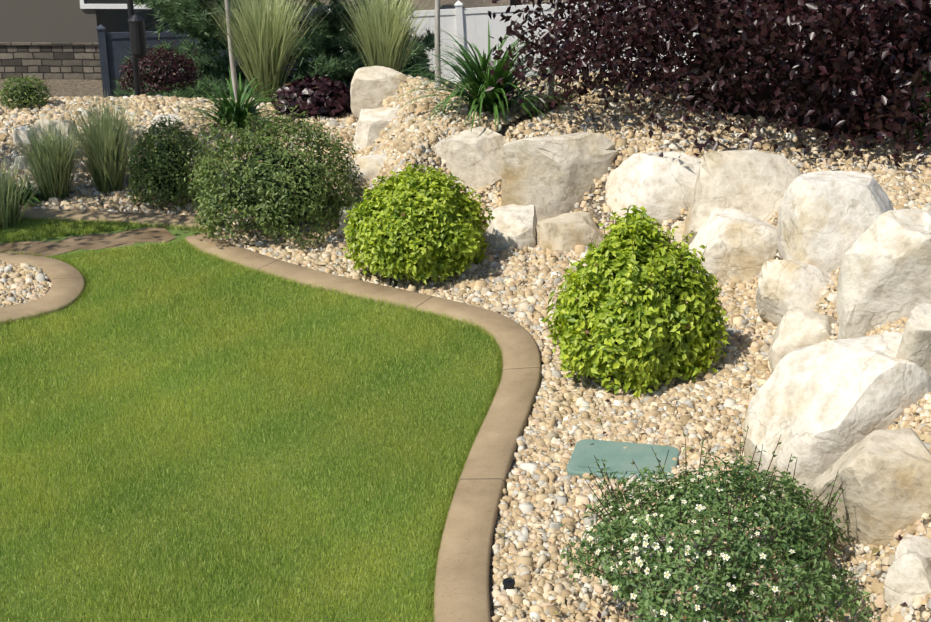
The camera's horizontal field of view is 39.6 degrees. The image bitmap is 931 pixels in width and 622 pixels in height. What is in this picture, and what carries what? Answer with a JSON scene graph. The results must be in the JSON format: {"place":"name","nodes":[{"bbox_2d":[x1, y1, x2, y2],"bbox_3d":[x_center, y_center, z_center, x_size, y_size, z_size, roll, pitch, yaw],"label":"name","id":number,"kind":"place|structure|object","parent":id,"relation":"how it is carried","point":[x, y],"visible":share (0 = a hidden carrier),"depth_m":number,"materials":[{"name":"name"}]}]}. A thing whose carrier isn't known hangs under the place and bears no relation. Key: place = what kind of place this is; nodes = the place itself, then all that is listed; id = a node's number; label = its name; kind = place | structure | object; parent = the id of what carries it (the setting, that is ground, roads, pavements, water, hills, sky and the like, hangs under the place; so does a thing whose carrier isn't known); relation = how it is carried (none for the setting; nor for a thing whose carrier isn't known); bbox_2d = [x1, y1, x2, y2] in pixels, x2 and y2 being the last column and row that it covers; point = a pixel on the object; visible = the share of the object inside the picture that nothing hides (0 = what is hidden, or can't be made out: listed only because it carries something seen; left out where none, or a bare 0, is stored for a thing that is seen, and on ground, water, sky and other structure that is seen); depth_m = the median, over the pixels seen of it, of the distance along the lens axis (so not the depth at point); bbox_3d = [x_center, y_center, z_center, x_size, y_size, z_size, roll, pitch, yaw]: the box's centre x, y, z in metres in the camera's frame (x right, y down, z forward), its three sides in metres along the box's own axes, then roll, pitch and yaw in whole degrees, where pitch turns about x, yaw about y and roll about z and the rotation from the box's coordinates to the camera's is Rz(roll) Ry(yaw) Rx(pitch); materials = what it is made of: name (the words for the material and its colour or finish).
{"place":"outdoors","nodes":[
{"label":"outdoors","id":0,"kind":"place"},
{"bbox_2d":[0,214,503,621],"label":"lawn ground","id":1,"kind":"structure","parent":0,"point":[178,234],"depth_m":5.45,"materials":[{"name":"green plant"}]},
{"bbox_2d":[0,253,84,323],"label":"curb island","id":2,"kind":"structure","parent":1,"relation":"on","point":[66,279],"depth_m":7.87,"materials":[{"name":"beige concrete"}]},
{"bbox_2d":[0,225,220,256],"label":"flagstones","id":3,"kind":"object","parent":1,"relation":"on","point":[102,241],"visible":0.38,"depth_m":8.87,"materials":[{"name":"brown stone"}]},
{"bbox_2d":[0,0,930,621],"bbox_3d":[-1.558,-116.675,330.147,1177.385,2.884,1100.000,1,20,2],"label":"gravel ground","id":4,"kind":"structure","parent":0,"point":[72,88],"depth_m":9.12,"materials":[{"name":"beige gravel"}]},
{"bbox_2d":[14,156,29,169],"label":"boulder","id":5,"kind":"object","parent":4,"relation":"on","point":[21,164],"visible":0.1,"depth_m":10.40,"materials":[{"name":"grey stone"}]},
{"bbox_2d":[13,126,37,144],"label":"boulder","id":6,"kind":"object","parent":4,"relation":"on","point":[18,130],"visible":0.29,"depth_m":10.96,"materials":[{"name":"grey stone"}]},
{"bbox_2d":[0,75,51,109],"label":"small shrub","id":7,"kind":"object","parent":4,"relation":"on","point":[23,93],"visible":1,"depth_m":12.19,"materials":[{"name":"green plant"}]},
{"bbox_2d":[0,154,55,230],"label":"ornamental grass","id":8,"kind":"object","parent":4,"relation":"on","point":[10,209],"depth_m":9.15,"materials":[{"name":"green plant"}]},
{"bbox_2d":[13,175,51,207],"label":"daylily","id":9,"kind":"object","parent":4,"relation":"on","point":[28,197],"visible":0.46,"depth_m":9.74,"materials":[{"name":"green plant"}]},
{"bbox_2d":[1,116,85,200],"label":"ornamental grass","id":10,"kind":"object","parent":4,"relation":"on","point":[48,155],"depth_m":9.71,"materials":[{"name":"green plant"}]},
{"bbox_2d":[34,119,76,140],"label":"boulder","id":11,"kind":"object","parent":4,"relation":"on","point":[47,121],"visible":0.29,"depth_m":11.04,"materials":[{"name":"beige stone"}]},
{"bbox_2d":[52,90,156,191],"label":"ornamental grass","id":12,"kind":"object","parent":4,"relation":"on","point":[107,149],"depth_m":9.85,"materials":[{"name":"green plant"}]},
{"bbox_2d":[17,208,222,230],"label":"curb","id":13,"kind":"structure","parent":4,"relation":"on","point":[153,218],"depth_m":9.36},
{"bbox_2d":[127,0,146,95],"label":"pole lantern","id":14,"kind":"object","parent":4,"relation":"on","point":[137,34],"visible":0.73,"depth_m":14.29,"materials":[{"name":"black metal"}]},
{"bbox_2d":[118,34,203,93],"bbox_3d":[-3.902,-3.153,16.507,1.069,0.682,1.028,1,20,2],"label":"purple shrub","id":15,"kind":"object","parent":4,"relation":"on","point":[159,73],"visible":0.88,"depth_m":16.32,"materials":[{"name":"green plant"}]},
{"bbox_2d":[117,115,209,211],"bbox_3d":[-2.219,-1.131,9.646,0.664,0.671,0.681,17,26,39],"label":"dark shrub","id":16,"kind":"object","parent":4,"relation":"on","point":[165,166],"visible":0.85,"depth_m":9.49,"materials":[{"name":"green plant"}]},
{"bbox_2d":[151,114,178,125],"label":"boulder","id":17,"kind":"object","parent":4,"relation":"on","point":[172,116],"visible":0.25,"depth_m":11.34,"materials":[{"name":"beige stone"}]},
{"bbox_2d":[96,24,316,97],"bbox_3d":[-4.451,-4.322,23.481,4.194,1.850,0.154,-4,20,-11],"label":"slate fence","id":18,"kind":"object","parent":4,"relation":"on","point":[113,46],"visible":0.17,"depth_m":23.03,"materials":[{"name":"grey"}]},
{"bbox_2d":[225,0,237,100],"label":"young tree","id":19,"kind":"object","parent":4,"relation":"on","point":[233,70],"visible":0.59,"depth_m":12.37,"materials":[{"name":"grey plant"}]},
{"bbox_2d":[171,65,302,133],"bbox_3d":[-2.021,-1.824,11.218,1.245,0.520,1.170,-14,24,-33],"label":"daylily","id":20,"kind":"object","parent":4,"relation":"on","point":[231,110],"visible":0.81,"depth_m":11.20,"materials":[{"name":"green plant"}]},
{"bbox_2d":[189,0,334,103],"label":"ornamental grass","id":21,"kind":"object","parent":4,"relation":"on","point":[262,43],"depth_m":12.13,"materials":[{"name":"green plant"}]},
{"bbox_2d":[183,94,369,249],"bbox_3d":[-1.286,-1.004,8.935,1.333,0.904,1.384,1,20,2],"label":"dark shrub","id":22,"kind":"object","parent":4,"relation":"on","point":[275,182],"visible":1,"depth_m":8.68,"materials":[{"name":"green plant"}]},
{"bbox_2d":[270,74,351,118],"bbox_3d":[-1.415,-1.980,12.038,0.806,0.435,0.807,14,24,34],"label":"purple shrub","id":23,"kind":"object","parent":4,"relation":"on","point":[323,95],"visible":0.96,"depth_m":11.84,"materials":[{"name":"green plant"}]},
{"bbox_2d":[337,205,355,232],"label":"boulder","id":24,"kind":"object","parent":4,"relation":"on","point":[342,224],"visible":0.17,"depth_m":8.80,"materials":[{"name":"grey stone"}]},
{"bbox_2d":[185,233,540,621],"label":"curb","id":25,"kind":"structure","parent":4,"relation":"on","point":[462,575],"depth_m":5.95,"materials":[{"name":"beige concrete"}]},
{"bbox_2d":[342,155,387,194],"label":"boulder","id":26,"kind":"object","parent":4,"relation":"on","point":[370,167],"visible":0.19,"depth_m":9.52,"materials":[{"name":"beige stone"}]},
{"bbox_2d":[352,107,399,150],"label":"boulder","id":27,"kind":"object","parent":4,"relation":"on","point":[372,124],"visible":0.54,"depth_m":10.53,"materials":[{"name":"beige stone"}]},
{"bbox_2d":[350,66,407,119],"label":"boulder","id":28,"kind":"object","parent":4,"relation":"on","point":[372,87],"visible":0.58,"depth_m":11.45,"materials":[{"name":"beige stone"}]},
{"bbox_2d":[325,0,440,72],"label":"ornamental grass","id":29,"kind":"object","parent":4,"relation":"on","point":[383,42],"depth_m":11.74,"materials":[{"name":"green plant"}]},
{"bbox_2d":[343,162,494,284],"bbox_3d":[-0.292,-0.592,8.091,0.961,0.691,0.950,1,20,2],"label":"lime shrub","id":30,"kind":"object","parent":4,"relation":"on","point":[423,229],"visible":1,"depth_m":7.87,"materials":[{"name":"green plant"}]},
{"bbox_2d":[434,0,440,86],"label":"young tree","id":31,"kind":"object","parent":4,"relation":"on","point":[437,26],"visible":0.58,"depth_m":10.63,"materials":[{"name":"grey plant"}]},
{"bbox_2d":[139,103,782,590],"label":"fallen twigs","id":32,"kind":"object","parent":4,"relation":"on","point":[515,287],"visible":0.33,"depth_m":7.84,"materials":[{"name":"brown"}]},
{"bbox_2d":[0,70,930,621],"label":"gravel stones","id":33,"kind":"object","parent":4,"relation":"on","point":[514,290],"visible":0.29,"depth_m":7.54,"materials":[{"name":"beige gravel"}]},
{"bbox_2d":[502,578,514,589],"bbox_3d":[0.158,1.011,4.703,0.047,0.074,0.048,1,20,2],"label":"sprinkler head","id":34,"kind":"object","parent":33,"relation":"on","point":[508,583],"visible":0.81,"depth_m":4.68},
{"bbox_2d":[559,425,880,621],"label":"potentilla","id":35,"kind":"object","parent":33,"relation":"on","point":[685,499],"visible":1,"depth_m":4.23,"materials":[{"name":"green plant"}]},
{"bbox_2d":[13,73,918,621],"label":"dry leaves","id":36,"kind":"object","parent":4,"relation":"on","point":[875,549],"visible":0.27,"depth_m":6.24,"materials":[{"name":"brown plant"}]},
{"bbox_2d":[434,126,505,191],"bbox_3d":[0.111,-1.089,9.394,0.644,0.457,0.468,6,21,17],"label":"boulder","id":37,"kind":"object","parent":4,"relation":"on","point":[472,158],"visible":0.69,"depth_m":9.20,"materials":[{"name":"beige stone"}]},
{"bbox_2d":[391,21,583,130],"bbox_3d":[0.175,-1.855,9.799,1.615,0.688,1.661,1,20,2],"label":"daylily","id":38,"kind":"object","parent":4,"relation":"on","point":[479,98],"visible":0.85,"depth_m":9.70,"materials":[{"name":"green plant"}]},
{"bbox_2d":[485,204,537,250],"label":"boulder","id":39,"kind":"object","parent":4,"relation":"on","point":[514,225],"visible":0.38,"depth_m":8.42,"materials":[{"name":"beige stone"}]},
{"bbox_2d":[510,0,520,5],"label":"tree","id":40,"kind":"object","parent":4,"relation":"on","point":[513,2],"depth_m":32.16,"materials":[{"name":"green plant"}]},
{"bbox_2d":[329,0,703,83],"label":"white fence","id":41,"kind":"object","parent":4,"relation":"on","point":[470,25],"visible":0.1,"depth_m":24.09,"materials":[{"name":"plastic"}]},
{"bbox_2d":[547,0,558,95],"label":"young tree","id":42,"kind":"object","parent":4,"relation":"on","point":[553,74],"visible":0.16,"depth_m":10.12,"materials":[{"name":"brown plant"}]},
{"bbox_2d":[501,132,618,220],"bbox_3d":[0.654,-0.930,8.865,0.801,0.629,0.566,6,21,15],"label":"boulder","id":43,"kind":"object","parent":4,"relation":"on","point":[551,176],"visible":0.56,"depth_m":8.65,"materials":[{"name":"beige stone"}]},
{"bbox_2d":[536,212,603,252],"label":"boulder","id":44,"kind":"object","parent":4,"relation":"on","point":[563,232],"visible":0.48,"depth_m":8.28,"materials":[{"name":"beige stone"}]},
{"bbox_2d":[567,439,679,482],"bbox_3d":[0.687,0.670,5.617,0.460,0.091,0.310,4,23,15],"label":"valve box lid","id":45,"kind":"object","parent":4,"relation":"on","point":[616,455],"visible":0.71,"depth_m":5.60,"materials":[{"name":"teal plastic"}]},
{"bbox_2d":[540,205,729,397],"bbox_3d":[0.850,-0.072,6.481,0.940,0.876,0.926,1,20,2],"label":"lime shrub","id":46,"kind":"object","parent":4,"relation":"on","point":[636,283],"visible":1,"depth_m":6.30,"materials":[{"name":"green plant"}]},
{"bbox_2d":[605,151,701,224],"bbox_3d":[1.264,-0.807,8.561,0.692,0.485,0.488,1,20,2],"label":"boulder","id":47,"kind":"object","parent":4,"relation":"on","point":[658,188],"visible":0.6,"depth_m":8.38,"materials":[{"name":"beige stone"}]},
{"bbox_2d":[669,221,684,241],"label":"boulder","id":48,"kind":"object","parent":4,"relation":"on","point":[678,233],"visible":0.21,"depth_m":8.25,"materials":[{"name":"beige stone"}]},
{"bbox_2d":[481,0,930,167],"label":"purple-leaved shrub","id":49,"kind":"object","parent":4,"relation":"on","point":[848,68],"visible":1,"depth_m":8.52,"materials":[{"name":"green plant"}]},
{"bbox_2d":[688,208,777,282],"bbox_3d":[1.633,-0.348,7.785,0.681,0.501,0.506,9,22,23],"label":"boulder","id":50,"kind":"object","parent":4,"relation":"on","point":[741,245],"visible":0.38,"depth_m":7.55,"materials":[{"name":"beige stone"}]},
{"bbox_2d":[681,150,801,244],"bbox_3d":[1.743,-0.707,8.082,0.766,0.659,0.700,1,20,2],"label":"boulder","id":51,"kind":"object","parent":4,"relation":"on","point":[755,182],"visible":0.54,"depth_m":7.83,"materials":[{"name":"beige stone"}]},
{"bbox_2d":[756,259,830,325],"bbox_3d":[1.794,-0.064,6.859,0.505,0.433,0.472,1,20,2],"label":"boulder","id":52,"kind":"object","parent":4,"relation":"on","point":[783,285],"visible":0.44,"depth_m":6.74,"materials":[{"name":"beige stone"}]},
{"bbox_2d":[768,305,835,372],"bbox_3d":[1.678,0.148,6.313,0.373,0.322,0.320,4,20,11],"label":"boulder","id":53,"kind":"object","parent":4,"relation":"on","point":[798,327],"visible":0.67,"depth_m":6.22,"materials":[{"name":"beige stone"}]},
{"bbox_2d":[776,171,893,275],"bbox_3d":[2.061,-0.459,6.986,0.706,0.557,0.560,1,20,2],"label":"boulder","id":54,"kind":"object","parent":4,"relation":"on","point":[827,220],"visible":0.65,"depth_m":6.79,"materials":[{"name":"beige stone"}]},
{"bbox_2d":[743,332,930,501],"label":"boulder","id":55,"kind":"object","parent":4,"relation":"on","point":[820,408],"visible":0.81,"depth_m":4.95,"materials":[{"name":"beige stone"}]},
{"bbox_2d":[809,428,930,547],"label":"boulder","id":56,"kind":"object","parent":4,"relation":"on","point":[884,477],"visible":0.73,"depth_m":4.45,"materials":[{"name":"beige stone"}]},
{"bbox_2d":[836,209,930,339],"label":"boulder","id":57,"kind":"object","parent":4,"relation":"on","point":[884,276],"visible":0.79,"depth_m":5.60,"materials":[{"name":"beige stone"}]},
{"bbox_2d":[883,534,930,607],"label":"boulder","id":58,"kind":"object","parent":4,"relation":"on","point":[908,579],"visible":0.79,"depth_m":4.22,"materials":[{"name":"beige stone"}]},
{"bbox_2d":[896,303,930,377],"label":"boulder","id":59,"kind":"object","parent":4,"relation":"on","point":[915,345],"visible":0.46,"depth_m":4.86,"materials":[{"name":"beige stone"}]},
{"bbox_2d":[898,69,930,147],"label":"shrub","id":60,"kind":"object","parent":4,"relation":"on","point":[923,113],"visible":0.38,"depth_m":8.34,"materials":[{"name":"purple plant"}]},
{"label":"lawn","id":61,"kind":"structure","parent":0,"visible":0},
{"bbox_2d":[0,0,172,79],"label":"house","id":62,"kind":"structure","parent":61,"relation":"on","point":[48,39],"depth_m":25.40,"materials":[{"name":"paint"}]},
{"bbox_2d":[110,0,444,98],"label":"evergreen shrub","id":63,"kind":"object","parent":61,"relation":"on","point":[327,42],"visible":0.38,"depth_m":19.14,"materials":[{"name":"green plant"}]}
]}

